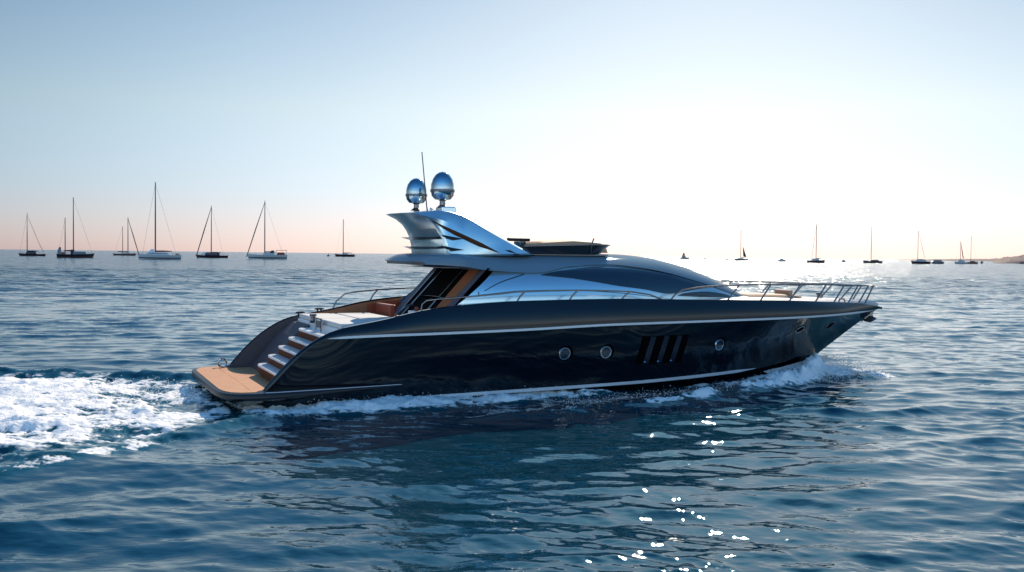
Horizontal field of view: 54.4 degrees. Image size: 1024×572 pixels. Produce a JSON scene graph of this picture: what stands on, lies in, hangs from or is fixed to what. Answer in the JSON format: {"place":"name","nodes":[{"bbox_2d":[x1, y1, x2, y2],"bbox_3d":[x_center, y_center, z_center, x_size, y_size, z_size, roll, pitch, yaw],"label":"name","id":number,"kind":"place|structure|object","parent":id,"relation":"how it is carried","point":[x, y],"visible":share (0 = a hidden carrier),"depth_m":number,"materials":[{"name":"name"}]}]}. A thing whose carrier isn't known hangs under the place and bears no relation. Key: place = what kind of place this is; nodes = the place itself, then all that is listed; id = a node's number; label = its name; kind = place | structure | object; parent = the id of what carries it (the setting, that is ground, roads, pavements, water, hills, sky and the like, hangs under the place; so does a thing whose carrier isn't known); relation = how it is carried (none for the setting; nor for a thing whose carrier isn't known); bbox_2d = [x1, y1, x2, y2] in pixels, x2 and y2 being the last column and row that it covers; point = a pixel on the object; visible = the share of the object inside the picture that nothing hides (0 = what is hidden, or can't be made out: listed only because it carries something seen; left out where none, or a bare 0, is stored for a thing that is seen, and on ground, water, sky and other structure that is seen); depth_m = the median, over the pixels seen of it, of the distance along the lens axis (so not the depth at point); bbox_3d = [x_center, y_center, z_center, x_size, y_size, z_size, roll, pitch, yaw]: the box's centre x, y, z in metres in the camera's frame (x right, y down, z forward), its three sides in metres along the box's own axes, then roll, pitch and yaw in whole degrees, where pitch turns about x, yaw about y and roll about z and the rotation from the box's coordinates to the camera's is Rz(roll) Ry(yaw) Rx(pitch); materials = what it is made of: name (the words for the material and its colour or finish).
{"place":"outdoors","nodes":[
{"label":"outdoors","id":0,"kind":"place"},
{"bbox_2d":[0,249,1023,571],"bbox_3d":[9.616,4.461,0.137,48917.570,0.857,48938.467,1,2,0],"label":"sea","id":1,"kind":"structure","parent":0,"point":[916,465],"depth_m":21.42,"materials":[{"name":"liquid"}]},
{"bbox_2d":[19,217,45,255],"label":"sailboat","id":2,"kind":"object","parent":1,"relation":"on","point":[30,253],"visible":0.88,"depth_m":672.87,"materials":[{"name":"grey paint"}]},
{"bbox_2d":[56,197,94,257],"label":"sailboat","id":3,"kind":"object","parent":1,"relation":"on","point":[60,254],"visible":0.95,"depth_m":552.11,"materials":[{"name":"grey paint"}]},
{"bbox_2d":[113,219,138,255],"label":"sailboat","id":4,"kind":"object","parent":1,"relation":"on","point":[125,253],"visible":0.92,"depth_m":865.89,"materials":[{"name":"grey"}]},
{"bbox_2d":[137,182,181,258],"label":"sailboat","id":5,"kind":"object","parent":1,"relation":"on","point":[157,254],"visible":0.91,"depth_m":515.14,"materials":[{"name":"grey paint"}]},
{"bbox_2d":[196,206,228,257],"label":"sailboat","id":6,"kind":"object","parent":1,"relation":"on","point":[211,254],"visible":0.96,"depth_m":687.45,"materials":[{"name":"grey paint"}]},
{"bbox_2d":[246,203,286,258],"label":"sailboat","id":7,"kind":"object","parent":1,"relation":"on","point":[272,255],"visible":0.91,"depth_m":635.18,"materials":[{"name":"grey paint"}]},
{"bbox_2d":[335,219,354,256],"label":"sailboat","id":8,"kind":"object","parent":1,"relation":"on","point":[343,254],"visible":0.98,"depth_m":1175.26,"materials":[{"name":"grey paint"}]},
{"bbox_2d":[0,353,898,477],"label":"wake foam","id":9,"kind":"object","parent":1,"relation":"on","point":[78,431],"visible":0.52,"depth_m":27.53,"materials":[{"name":"liquid"}]},
{"bbox_2d":[0,352,905,420],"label":"spray","id":10,"kind":"object","parent":1,"relation":"on","point":[795,365],"visible":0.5,"depth_m":31.68,"materials":[{"name":"white liquid"}]},
{"bbox_2d":[192,152,881,407],"bbox_3d":[3.005,-0.189,35.061,26.839,8.351,7.038,0,2,-25],"label":"motor yacht","id":11,"kind":"object","parent":1,"relation":"on","point":[479,310],"visible":0.98,"depth_m":31.49,"materials":[{"name":"black paint"}]},
{"bbox_2d":[541,266,709,293],"bbox_3d":[4.190,-0.195,33.174,7.198,0.890,0.628,0,2,-30],"label":"side window","id":12,"kind":"structure","parent":11,"relation":"in","point":[653,280],"depth_m":33.05,"materials":[{"name":"black glass"}]},
{"bbox_2d":[679,291,732,296],"bbox_3d":[6.793,0.299,34.639,3.037,0.230,0.157,-1,2,-41],"label":"front window","id":13,"kind":"structure","parent":11,"relation":"in","point":[702,293],"depth_m":34.46,"materials":[{"name":"glass"}]},
{"bbox_2d":[795,325,805,332],"bbox_3d":[10.616,1.585,36.694,0.574,0.317,0.230,-1,2,-40],"label":"bow window","id":14,"kind":"structure","parent":11,"relation":"in","point":[800,328],"depth_m":36.65,"materials":[{"name":"black glass"}]},
{"bbox_2d":[825,322,834,328],"bbox_3d":[12.260,1.502,38.382,0.526,0.315,0.295,0,2,-25],"label":"bow window","id":15,"kind":"structure","parent":11,"relation":"in","point":[831,324],"depth_m":38.35,"materials":[{"name":"black glass"}]},
{"bbox_2d":[734,240,748,260],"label":"sailboat","id":16,"kind":"object","parent":1,"relation":"on","point":[742,258],"visible":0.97,"depth_m":1334.36,"materials":[{"name":"grey paint"}]},
{"bbox_2d":[807,224,824,262],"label":"sailboat","id":17,"kind":"object","parent":1,"relation":"on","point":[815,260],"visible":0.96,"depth_m":957.48,"materials":[{"name":"grey paint"}]},
{"bbox_2d":[863,230,882,262],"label":"sailboat","id":18,"kind":"object","parent":1,"relation":"on","point":[874,261],"visible":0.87,"depth_m":1032.06,"materials":[{"name":"grey paint"}]},
{"bbox_2d":[911,231,930,263],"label":"sailboat","id":19,"kind":"object","parent":1,"relation":"on","point":[920,261],"visible":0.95,"depth_m":982.57,"materials":[{"name":"grey paint"}]},
{"bbox_2d":[932,260,943,263],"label":"motorboat","id":20,"kind":"object","parent":1,"relation":"on","point":[937,262],"visible":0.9,"depth_m":1027.30,"materials":[{"name":"grey paint"}]},
{"bbox_2d":[955,245,966,263],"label":"sailboat","id":21,"kind":"object","parent":1,"relation":"on","point":[960,261],"visible":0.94,"depth_m":1093.70,"materials":[{"name":"grey paint"}]},
{"bbox_2d":[967,236,977,263],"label":"sailboat","id":22,"kind":"object","parent":1,"relation":"on","point":[971,262],"visible":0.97,"depth_m":1130.62,"materials":[{"name":"grey"}]},
{"bbox_2d":[0,0,1023,259],"label":"sky","id":23,"kind":"structure","parent":0,"point":[644,128],"materials":[{"name":"blue"}]},
{"bbox_2d":[912,258,1000,260],"bbox_3d":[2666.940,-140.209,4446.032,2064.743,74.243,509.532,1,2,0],"label":"coast","id":24,"kind":"structure","parent":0,"point":[993,259],"depth_m":4293.13},
{"bbox_2d":[993,255,1023,262],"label":"headland","id":25,"kind":"structure","parent":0,"point":[1015,259],"depth_m":1536.60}
]}

